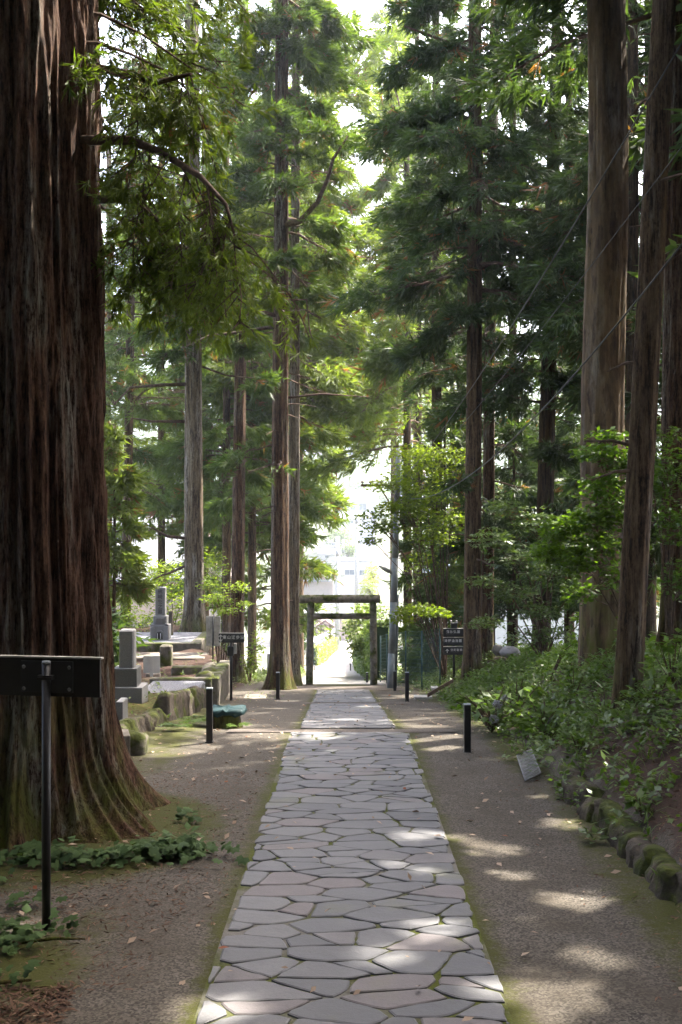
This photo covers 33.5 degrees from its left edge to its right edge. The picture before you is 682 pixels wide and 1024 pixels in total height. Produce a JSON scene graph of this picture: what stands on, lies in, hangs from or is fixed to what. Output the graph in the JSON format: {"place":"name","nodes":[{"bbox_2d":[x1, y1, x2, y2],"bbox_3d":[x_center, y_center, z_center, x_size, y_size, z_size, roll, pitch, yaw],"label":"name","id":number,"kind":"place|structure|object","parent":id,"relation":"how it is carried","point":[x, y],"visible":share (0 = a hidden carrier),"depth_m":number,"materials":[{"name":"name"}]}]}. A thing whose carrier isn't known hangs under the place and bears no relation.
{"place":"outdoors","nodes":[
{"label":"outdoors","id":0,"kind":"place"},
{"bbox_2d":[121,615,511,683],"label":"tall grass","id":1,"kind":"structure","parent":0,"point":[257,675],"depth_m":43.85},
{"bbox_2d":[0,407,681,1023],"bbox_3d":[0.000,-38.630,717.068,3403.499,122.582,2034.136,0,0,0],"label":"ground","id":2,"kind":"structure","parent":0,"point":[558,973],"depth_m":9.33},
{"bbox_2d":[0,655,103,930],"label":"path sign","id":3,"kind":"object","parent":2,"relation":"on","point":[46,678],"visible":0.94,"depth_m":7.99,"materials":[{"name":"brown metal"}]},
{"bbox_2d":[0,806,249,991],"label":"ground ivy","id":4,"kind":"object","parent":2,"relation":"on","point":[184,848],"visible":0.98,"depth_m":9.54,"materials":[{"name":"plant"}]},
{"bbox_2d":[115,629,147,703],"bbox_3d":[-3.863,2.824,20.565,0.610,1.380,0.630,0,0,0],"label":"headstone","id":5,"kind":"object","parent":2,"relation":"on","point":[128,683],"visible":0.79,"depth_m":20.40,"materials":[{"name":"stone"}]},
{"bbox_2d":[104,419,160,639],"bbox_3d":[-6.288,0.737,31.186,2.763,6.982,2.836,0,0,0],"label":"young cedar","id":6,"kind":"object","parent":2,"relation":"on","point":[127,480],"visible":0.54,"depth_m":30.69,"materials":[{"name":"green plant"}]},
{"bbox_2d":[101,146,167,607],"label":"cedar tree","id":7,"kind":"object","parent":2,"relation":"on","point":[149,478],"visible":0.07,"depth_m":61.87,"materials":[{"name":"green plant"}]},
{"bbox_2d":[111,606,157,666],"bbox_3d":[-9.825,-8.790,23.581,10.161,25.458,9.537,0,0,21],"label":"shrub","id":8,"kind":"object","parent":2,"relation":"on","point":[118,624],"visible":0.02,"depth_m":24.62,"materials":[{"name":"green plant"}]},
{"bbox_2d":[109,553,167,627],"bbox_3d":[-7.373,2.605,39.917,3.098,3.033,2.187,0,0,0],"label":"shrub","id":9,"kind":"object","parent":2,"relation":"on","point":[132,618],"visible":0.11,"depth_m":39.56,"materials":[{"name":"green plant"}]},
{"bbox_2d":[128,730,148,755],"bbox_3d":[-2.813,3.216,15.486,0.340,0.430,0.456,0,0,0],"label":"boulder","id":10,"kind":"object","parent":2,"relation":"on","point":[139,742],"visible":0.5,"depth_m":15.30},
{"bbox_2d":[119,708,167,731],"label":"stone wall","id":11,"kind":"structure","parent":2,"relation":"on","point":[149,720],"depth_m":17.38,"materials":[{"name":"stone"}]},
{"bbox_2d":[143,656,159,676],"bbox_3d":[-4.518,3.812,27.007,0.395,0.750,0.055,0,0,-7],"label":"white board","id":12,"kind":"object","parent":2,"relation":"on","point":[151,665],"visible":0.82,"depth_m":27.01,"materials":[{"name":"paint"}]},
{"bbox_2d":[0,0,323,850],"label":"cedar tree","id":13,"kind":"object","parent":2,"relation":"on","point":[56,190],"visible":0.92,"depth_m":10.59,"materials":[{"name":"green needle"},{"name":"reddish-brown bark"}]},
{"bbox_2d":[112,514,211,626],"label":"house","id":14,"kind":"structure","parent":2,"relation":"on","point":[151,546],"depth_m":96.72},
{"bbox_2d":[104,51,220,586],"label":"cedar tree","id":15,"kind":"object","parent":2,"relation":"on","point":[175,527],"visible":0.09,"depth_m":55.25,"materials":[{"name":"green plant"}]},
{"bbox_2d":[141,557,183,624],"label":"shrub","id":16,"kind":"object","parent":2,"relation":"on","point":[180,608],"visible":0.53,"depth_m":40.82,"materials":[{"name":"green plant"}]},
{"bbox_2d":[101,53,227,626],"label":"cedar tree","id":17,"kind":"object","parent":2,"relation":"on","point":[133,405],"visible":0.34,"depth_m":44.87,"materials":[{"name":"green plant"}]},
{"bbox_2d":[117,632,211,652],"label":"tomb platform","id":18,"kind":"structure","parent":2,"relation":"on","point":[180,641],"depth_m":33.61,"materials":[{"name":"stone"}]},
{"bbox_2d":[150,587,170,639],"bbox_3d":[-5.452,3.092,34.220,0.592,1.650,0.640,0,0,0],"label":"family tomb","id":19,"kind":"object","parent":18,"relation":"on","point":[160,627],"visible":0.99,"depth_m":34.08,"materials":[{"name":"stone"}]},
{"bbox_2d":[160,644,172,666],"bbox_3d":[-4.563,3.911,29.570,0.305,0.878,0.340,0,0,0],"label":"stone post","id":20,"kind":"object","parent":2,"relation":"on","point":[166,654],"visible":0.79,"depth_m":29.40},
{"bbox_2d":[136,653,208,659],"bbox_3d":[-4.797,4.285,31.800,2.059,0.530,1.200,0,0,0],"label":"stone step","id":21,"kind":"object","parent":2,"relation":"on","point":[187,656],"visible":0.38,"depth_m":31.71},
{"bbox_2d":[148,681,204,692],"bbox_3d":[-3.562,3.951,23.625,1.165,0.498,2.450,0,0,0],"label":"gravel plot","id":22,"kind":"object","parent":2,"relation":"on","point":[171,685],"visible":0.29,"depth_m":24.16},
{"bbox_2d":[152,686,205,720],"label":"stone wall","id":23,"kind":"structure","parent":2,"relation":"on","point":[190,701],"depth_m":21.15,"materials":[{"name":"stone"}]},
{"bbox_2d":[149,677,211,688],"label":"stone kerb","id":24,"kind":"structure","parent":2,"relation":"on","point":[207,681],"depth_m":24.90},
{"bbox_2d":[171,665,203,675],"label":"stone kerb","id":25,"kind":"structure","parent":2,"relation":"on","point":[185,669],"depth_m":28.30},
{"bbox_2d":[100,0,314,631],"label":"cedar tree","id":26,"kind":"object","parent":2,"relation":"on","point":[194,615],"visible":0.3,"depth_m":37.72,"materials":[{"name":"green plant"}]},
{"bbox_2d":[146,33,270,615],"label":"cedar tree","id":27,"kind":"object","parent":2,"relation":"on","point":[206,591],"visible":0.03,"depth_m":64.85,"materials":[{"name":"green plant"}]},
{"bbox_2d":[205,687,213,742],"bbox_3d":[-1.893,3.004,16.300,0.112,0.947,0.112,0,0,0],"label":"bollard","id":28,"kind":"object","parent":2,"relation":"on","point":[209,714],"visible":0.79,"depth_m":16.25,"materials":[{"name":"black plastic"}]},
{"bbox_2d":[206,616,219,661],"bbox_3d":[-3.366,3.530,29.814,0.372,1.570,0.072,0,0,3],"label":"notice board","id":29,"kind":"object","parent":2,"relation":"on","point":[212,630],"visible":0.92,"depth_m":29.82,"materials":[{"name":"grey wood"}]},
{"bbox_2d":[211,660,229,704],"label":"stone kerb","id":30,"kind":"structure","parent":2,"relation":"on","point":[221,683],"depth_m":26.16,"materials":[{"name":"stone"}]},
{"bbox_2d":[195,576,255,662],"bbox_3d":[-3.650,3.719,34.114,1.899,3.570,1.417,0,0,37],"label":"shrub","id":31,"kind":"object","parent":2,"relation":"on","point":[221,602],"visible":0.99,"depth_m":34.07,"materials":[{"name":"green plant"}]},
{"bbox_2d":[132,88,318,657],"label":"cedar tree","id":32,"kind":"object","parent":2,"relation":"on","point":[172,455],"visible":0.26,"depth_m":49.32,"materials":[{"name":"green plant"}]},
{"bbox_2d":[213,704,246,728],"bbox_3d":[-1.860,3.402,18.413,0.682,0.500,0.682,0,0,21],"label":"stump","id":33,"kind":"object","parent":2,"relation":"on","point":[223,715],"visible":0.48,"depth_m":18.20,"materials":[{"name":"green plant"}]},
{"bbox_2d":[219,633,243,700],"bbox_3d":[-2.627,3.746,27.229,0.620,1.695,0.182,0,0,0],"label":"arrow sign","id":34,"kind":"object","parent":2,"relation":"on","point":[231,638],"visible":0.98,"depth_m":27.18,"materials":[{"name":"black metal"}]},
{"bbox_2d":[204,545,265,683],"bbox_3d":[-3.954,3.665,40.778,1.612,4.851,4.620,0,0,-37],"label":"shrub","id":35,"kind":"object","parent":2,"relation":"on","point":[248,664],"visible":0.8,"depth_m":39.75,"materials":[{"name":"green plant"}]},
{"bbox_2d":[152,0,320,682],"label":"cedar tree","id":36,"kind":"object","parent":2,"relation":"on","point":[243,352],"visible":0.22,"depth_m":39.81,"materials":[{"name":"green plant"}]},
{"bbox_2d":[165,157,333,671],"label":"cedar tree","id":37,"kind":"object","parent":2,"relation":"on","point":[308,534],"visible":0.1,"depth_m":52.82,"materials":[{"name":"green plant"}]},
{"bbox_2d":[156,7,386,421],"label":"cedar tree","id":38,"kind":"object","parent":2,"relation":"on","point":[331,370],"visible":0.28,"depth_m":48.57,"materials":[{"name":"green plant"}]},
{"bbox_2d":[115,619,432,719],"bbox_3d":[-3.321,4.694,29.010,11.594,3.783,30.187,0,0,0],"label":"ground cover","id":39,"kind":"object","parent":2,"relation":"on","point":[158,683],"visible":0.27,"depth_m":32.19,"materials":[{"name":"green plant"}]},
{"bbox_2d":[205,80,349,642],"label":"cedar tree","id":40,"kind":"object","parent":2,"relation":"on","point":[317,568],"visible":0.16,"depth_m":57.42,"materials":[{"name":"green plant"}]},
{"bbox_2d":[183,0,393,689],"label":"cedar tree","id":41,"kind":"object","parent":2,"relation":"on","point":[319,59],"visible":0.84,"depth_m":33.72,"materials":[{"name":"green plant"}]},
{"bbox_2d":[246,133,359,672],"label":"cedar tree","id":42,"kind":"object","parent":2,"relation":"on","point":[337,499],"visible":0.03,"depth_m":73.55,"materials":[{"name":"green plant"}]},
{"bbox_2d":[228,0,379,685],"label":"cedar tree","id":43,"kind":"object","parent":2,"relation":"on","point":[260,222],"visible":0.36,"depth_m":36.87,"materials":[{"name":"green plant"}]},
{"bbox_2d":[211,20,404,453],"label":"cedar tree","id":44,"kind":"object","parent":2,"relation":"on","point":[351,205],"visible":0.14,"depth_m":54.35,"materials":[{"name":"green plant"}]},
{"bbox_2d":[304,569,333,594],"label":"house","id":45,"kind":"structure","parent":2,"relation":"on","point":[323,587],"depth_m":190.00,"materials":[{"name":"white glass"}]},
{"bbox_2d":[304,636,337,665],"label":"hedge","id":46,"kind":"object","parent":2,"relation":"on","point":[325,651],"visible":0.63,"depth_m":129.94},
{"bbox_2d":[319,523,352,548],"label":"town tree","id":47,"kind":"object","parent":2,"relation":"on","point":[343,534],"visible":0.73,"depth_m":289.88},
{"bbox_2d":[304,603,367,639],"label":"house","id":48,"kind":"structure","parent":2,"relation":"on","point":[344,607],"depth_m":185.00,"materials":[{"name":"white glass"}]},
{"bbox_2d":[330,536,344,650],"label":"concrete pole","id":49,"kind":"object","parent":2,"relation":"on","point":[337,592],"visible":0.74,"depth_m":159.74,"materials":[{"name":"concrete"}]},
{"bbox_2d":[299,595,379,684],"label":"torii gate","id":50,"kind":"structure","parent":2,"relation":"on","point":[311,600],"depth_m":37.90,"materials":[{"name":"wood"}]},
{"bbox_2d":[0,663,681,1023],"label":"leaf litter","id":51,"kind":"object","parent":2,"relation":"on","point":[49,1004],"visible":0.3,"depth_m":8.21,"materials":[{"name":"plant"}]},
{"bbox_2d":[227,729,454,731],"bbox_3d":[0.000,3.381,17.520,3.500,0.066,0.600,0,0,0],"label":"path band","id":52,"kind":"object","parent":2,"relation":"on","point":[342,730],"visible":1,"depth_m":17.47,"materials":[{"name":"stone"}]},
{"bbox_2d":[292,686,404,689],"bbox_3d":[0.000,5.451,35.100,3.800,0.349,3.000,0,0,0],"label":"path band","id":53,"kind":"object","parent":2,"relation":"on","point":[342,687],"visible":0.81,"depth_m":34.93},
{"bbox_2d":[332,557,373,626],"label":"house","id":54,"kind":"structure","parent":2,"relation":"on","point":[347,572],"depth_m":205.00,"materials":[{"name":"white glass"}]},
{"bbox_2d":[339,513,370,556],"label":"house","id":55,"kind":"structure","parent":2,"relation":"on","point":[361,546],"depth_m":310.00,"materials":[{"name":"white glass"}]},
{"bbox_2d":[350,505,362,622],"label":"concrete pole","id":56,"kind":"object","parent":2,"relation":"on","point":[356,511],"visible":0.65,"depth_m":169.76,"materials":[{"name":"concrete"}]},
{"bbox_2d":[335,490,378,554],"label":"house","id":57,"kind":"structure","parent":2,"relation":"on","point":[365,499],"depth_m":350.00,"materials":[{"name":"white glass"}]},
{"bbox_2d":[342,562,382,634],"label":"garden tree","id":58,"kind":"object","parent":2,"relation":"on","point":[368,589],"visible":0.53,"depth_m":112.11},
{"bbox_2d":[341,594,389,660],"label":"shrub","id":59,"kind":"object","parent":2,"relation":"on","point":[355,646],"visible":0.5,"depth_m":55.68,"materials":[{"name":"plant"}]},
{"bbox_2d":[352,619,397,680],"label":"hedge","id":60,"kind":"object","parent":2,"relation":"on","point":[361,667],"visible":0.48,"depth_m":47.20,"materials":[{"name":"plant"}]},
{"bbox_2d":[302,46,451,673],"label":"cedar tree","id":61,"kind":"object","parent":2,"relation":"on","point":[381,185],"visible":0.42,"depth_m":51.40,"materials":[{"name":"green plant"}]},
{"bbox_2d":[361,448,400,687],"bbox_3d":[1.238,1.918,34.905,1.271,7.772,0.440,0,0,0],"label":"utility pole","id":62,"kind":"object","parent":2,"relation":"on","point":[393,640],"visible":0.74,"depth_m":34.91,"materials":[{"name":"concrete"}]},
{"bbox_2d":[400,41,681,481],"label":"overhead cable","id":63,"kind":"object","parent":62,"relation":"attached to","point":[669,63],"visible":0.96,"depth_m":14.24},
{"bbox_2d":[406,146,681,484],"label":"overhead cable","id":64,"kind":"object","parent":62,"relation":"attached to","point":[568,294],"visible":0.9,"depth_m":16.77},
{"bbox_2d":[407,243,681,498],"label":"overhead cable","id":65,"kind":"object","parent":62,"relation":"attached to","point":[651,282],"visible":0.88,"depth_m":13.88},
{"bbox_2d":[328,0,449,664],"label":"cedar tree","id":66,"kind":"object","parent":2,"relation":"on","point":[373,18],"visible":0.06,"depth_m":91.77,"materials":[{"name":"green plant"}]},
{"bbox_2d":[338,27,447,645],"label":"cedar tree","id":67,"kind":"object","parent":2,"relation":"on","point":[401,169],"visible":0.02,"depth_m":66.83,"materials":[{"name":"green plant"}]},
{"bbox_2d":[354,441,464,682],"bbox_3d":[2.500,1.523,32.711,3.622,7.198,4.266,0,0,24],"label":"maple tree","id":68,"kind":"object","parent":2,"relation":"on","point":[433,612],"visible":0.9,"depth_m":32.42,"materials":[{"name":"plant"}]},
{"bbox_2d":[380,628,440,688],"bbox_3d":[1.910,5.001,37.766,0.584,3.298,10.537,0,0,-7],"label":"net fence","id":69,"kind":"object","parent":2,"relation":"on","point":[398,666],"visible":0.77,"depth_m":33.80,"materials":[{"name":"metal"}]},
{"bbox_2d":[380,440,452,682],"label":"young cedar","id":70,"kind":"object","parent":2,"relation":"on","point":[405,547],"visible":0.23,"depth_m":40.51,"materials":[{"name":"green plant"}]},
{"bbox_2d":[346,0,497,644],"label":"cedar tree","id":71,"kind":"object","parent":2,"relation":"on","point":[386,105],"visible":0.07,"depth_m":56.30,"materials":[{"name":"green plant"}]},
{"bbox_2d":[388,421,463,646],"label":"young cedar","id":72,"kind":"object","parent":2,"relation":"on","point":[453,597],"visible":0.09,"depth_m":45.77,"materials":[{"name":"green plant"}]},
{"bbox_2d":[346,0,515,668],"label":"cedar tree","id":73,"kind":"object","parent":2,"relation":"on","point":[384,365],"visible":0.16,"depth_m":42.04,"materials":[{"name":"green plant"}]},
{"bbox_2d":[402,400,465,672],"bbox_3d":[3.631,0.909,39.956,3.472,9.823,2.863,0,0,-22],"label":"young cedar","id":74,"kind":"object","parent":2,"relation":"on","point":[458,567],"visible":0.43,"depth_m":39.64,"materials":[{"name":"green plant"}]},
{"bbox_2d":[316,0,584,683],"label":"cedar tree","id":75,"kind":"object","parent":2,"relation":"on","point":[426,128],"visible":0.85,"depth_m":29.35,"materials":[{"name":"green plant"}]},
{"bbox_2d":[383,69,520,655],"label":"cedar tree","id":76,"kind":"object","parent":2,"relation":"on","point":[410,401],"visible":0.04,"depth_m":46.69,"materials":[{"name":"green plant"}]},
{"bbox_2d":[443,620,462,681],"bbox_3d":[3.119,3.834,31.215,0.608,1.688,0.150,0,0,0],"label":"stacked sign","id":77,"kind":"object","parent":2,"relation":"on","point":[453,640],"visible":0.88,"depth_m":31.14,"materials":[{"name":"black metal"}]},
{"bbox_2d":[463,703,471,752],"bbox_3d":[1.718,3.010,15.400,0.112,0.802,0.112,0,0,0],"label":"bollard","id":78,"kind":"object","parent":2,"relation":"on","point":[467,727],"visible":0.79,"depth_m":15.36,"materials":[{"name":"black plastic"}]},
{"bbox_2d":[385,0,578,661],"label":"cedar tree","id":79,"kind":"object","parent":2,"relation":"on","point":[425,166],"visible":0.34,"depth_m":33.59,"materials":[{"name":"green plant"}]},
{"bbox_2d":[444,686,530,732],"bbox_3d":[2.235,3.021,17.310,1.338,0.713,1.338,0,0,0],"label":"hydrangea","id":80,"kind":"object","parent":2,"relation":"on","point":[482,709],"visible":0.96,"depth_m":17.29,"materials":[{"name":"plant"}]},
{"bbox_2d":[450,418,566,646],"bbox_3d":[5.448,0.780,37.121,3.748,7.932,3.104,0,0,23],"label":"young cedar","id":81,"kind":"object","parent":2,"relation":"on","point":[525,440],"visible":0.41,"depth_m":36.61,"materials":[{"name":"green plant"}]},
{"bbox_2d":[441,32,580,645],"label":"cedar tree","id":82,"kind":"object","parent":2,"relation":"on","point":[445,398],"visible":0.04,"depth_m":42.73,"materials":[{"name":"green plant"}]},
{"bbox_2d":[473,676,551,717],"bbox_3d":[2.866,3.075,18.544,1.375,0.760,1.493,0,0,0],"label":"hydrangea","id":83,"kind":"object","parent":2,"relation":"on","point":[520,692],"visible":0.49,"depth_m":18.54,"materials":[{"name":"plant"}]},
{"bbox_2d":[461,494,579,662],"bbox_3d":[3.974,1.524,24.841,3.355,3.870,1.835,0,0,-27],"label":"shrub","id":84,"kind":"object","parent":2,"relation":"on","point":[545,629],"visible":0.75,"depth_m":24.73,"materials":[{"name":"plant"}]},
{"bbox_2d":[516,749,540,780],"bbox_3d":[2.335,3.139,14.100,0.227,0.045,1.631,0,0,5],"label":"metal grate","id":85,"kind":"object","parent":2,"relation":"on","point":[522,767],"visible":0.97,"depth_m":14.02,"materials":[{"name":"metal"}]},
{"bbox_2d":[495,585,578,646],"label":"house","id":86,"kind":"structure","parent":2,"relation":"on","point":[499,632],"depth_m":130.00,"materials":[{"name":"white glass"}]},
{"bbox_2d":[417,0,660,652],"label":"cedar tree","id":87,"kind":"object","parent":2,"relation":"on","point":[549,452],"visible":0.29,"depth_m":31.20,"materials":[{"name":"green plant"}]},
{"bbox_2d":[455,0,628,673],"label":"cedar tree","id":88,"kind":"object","parent":2,"relation":"on","point":[602,388],"visible":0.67,"depth_m":19.71,"materials":[{"name":"brown plant"}]},
{"bbox_2d":[509,702,574,737],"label":"hydrangea","id":89,"kind":"object","parent":2,"relation":"on","point":[528,719],"visible":0.69,"depth_m":16.15,"materials":[{"name":"plant"}]},
{"bbox_2d":[404,635,681,878],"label":"undergrowth","id":90,"kind":"object","parent":2,"relation":"on","point":[535,671],"visible":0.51,"depth_m":14.95,"materials":[{"name":"plant"}]},
{"bbox_2d":[516,434,579,642],"bbox_3d":[7.710,1.103,37.994,3.823,7.431,3.790,0,0,0],"label":"young cedar","id":91,"kind":"object","parent":2,"relation":"on","point":[566,498],"visible":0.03,"depth_m":37.38,"materials":[{"name":"green plant"}]},
{"bbox_2d":[495,70,625,642],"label":"cedar tree","id":92,"kind":"object","parent":2,"relation":"on","point":[537,406],"visible":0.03,"depth_m":46.90,"materials":[{"name":"green plant"}]},
{"bbox_2d":[547,612,578,681],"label":"shrub","id":93,"kind":"object","parent":2,"relation":"on","point":[574,642],"visible":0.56,"depth_m":20.68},
{"bbox_2d":[449,0,681,656],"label":"cedar tree","id":94,"kind":"object","parent":2,"relation":"on","point":[671,402],"visible":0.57,"depth_m":19.97,"materials":[{"name":"green plant"}]},
{"bbox_2d":[553,662,593,695],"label":"leafy plant","id":95,"kind":"object","parent":2,"relation":"on","point":[567,672],"visible":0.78,"depth_m":17.62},
{"bbox_2d":[494,81,660,618],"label":"cedar tree","id":96,"kind":"object","parent":2,"relation":"on","point":[570,425],"visible":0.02,"depth_m":40.90,"materials":[{"name":"green plant"}]},
{"bbox_2d":[511,0,662,453],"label":"cedar tree","id":97,"kind":"object","parent":2,"relation":"on","point":[561,326],"visible":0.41,"depth_m":27.84,"materials":[{"name":"green plant"}]},
{"bbox_2d":[515,0,662,599],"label":"cedar tree","id":98,"kind":"object","parent":2,"relation":"on","point":[575,391],"visible":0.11,"depth_m":28.99,"materials":[{"name":"green plant"}]},
{"bbox_2d":[522,426,658,667],"bbox_3d":[3.860,0.595,17.401,2.118,3.857,1.637,0,0,0],"label":"shrub","id":99,"kind":"object","parent":2,"relation":"on","point":[580,563],"visible":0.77,"depth_m":17.29,"materials":[{"name":"plant"}]},
{"bbox_2d":[544,2,663,637],"bbox_3d":[8.965,-8.649,33.241,6.901,25.532,6.968,0,0,0],"label":"cedar tree","id":100,"kind":"object","parent":2,"relation":"on","point":[569,481],"visible":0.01,"depth_m":32.81,"materials":[{"name":"green plant"}]},
{"bbox_2d":[556,764,681,905],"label":"stone wall","id":101,"kind":"structure","parent":2,"relation":"on","point":[643,857],"depth_m":9.94,"materials":[{"name":"stone"}]},
{"bbox_2d":[584,0,681,720],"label":"cedar tree","id":102,"kind":"object","parent":2,"relation":"on","point":[632,601],"visible":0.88,"depth_m":14.47,"materials":[{"name":"brown plant"}]},
{"bbox_2d":[623,788,661,816],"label":"leafy plant","id":103,"kind":"object","parent":2,"relation":"on","point":[640,794],"visible":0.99,"depth_m":10.21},
{"bbox_2d":[621,662,681,707],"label":"leafy plant","id":104,"kind":"object","parent":2,"relation":"on","point":[651,679],"visible":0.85,"depth_m":13.58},
{"bbox_2d":[627,102,681,306],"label":"cedar tree","id":105,"kind":"object","parent":2,"relation":"on","point":[637,149],"visible":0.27,"depth_m":21.67,"materials":[{"name":"green plant"}]},
{"bbox_2d":[645,628,681,683],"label":"leafy plant","id":106,"kind":"object","parent":2,"relation":"on","point":[669,648],"visible":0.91,"depth_m":14.52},
{"bbox_2d":[651,425,681,644],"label":"shrub","id":107,"kind":"object","parent":2,"relation":"on","point":[669,619],"visible":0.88,"depth_m":18.56,"materials":[{"name":"plant"}]},
{"bbox_2d":[665,0,681,155],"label":"cedar tree","id":108,"kind":"object","parent":2,"relation":"on","point":[678,41],"visible":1,"depth_m":15.54,"materials":[{"name":"green plant"}]},
{"bbox_2d":[193,689,512,1023],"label":"stone path","id":109,"kind":"structure","parent":0,"point":[329,968],"depth_m":8.56,"materials":[{"name":"stone"}]},
{"bbox_2d":[98,0,643,360],"label":"sky","id":110,"kind":"structure","parent":0,"point":[365,173],"materials":[{"name":"white"}]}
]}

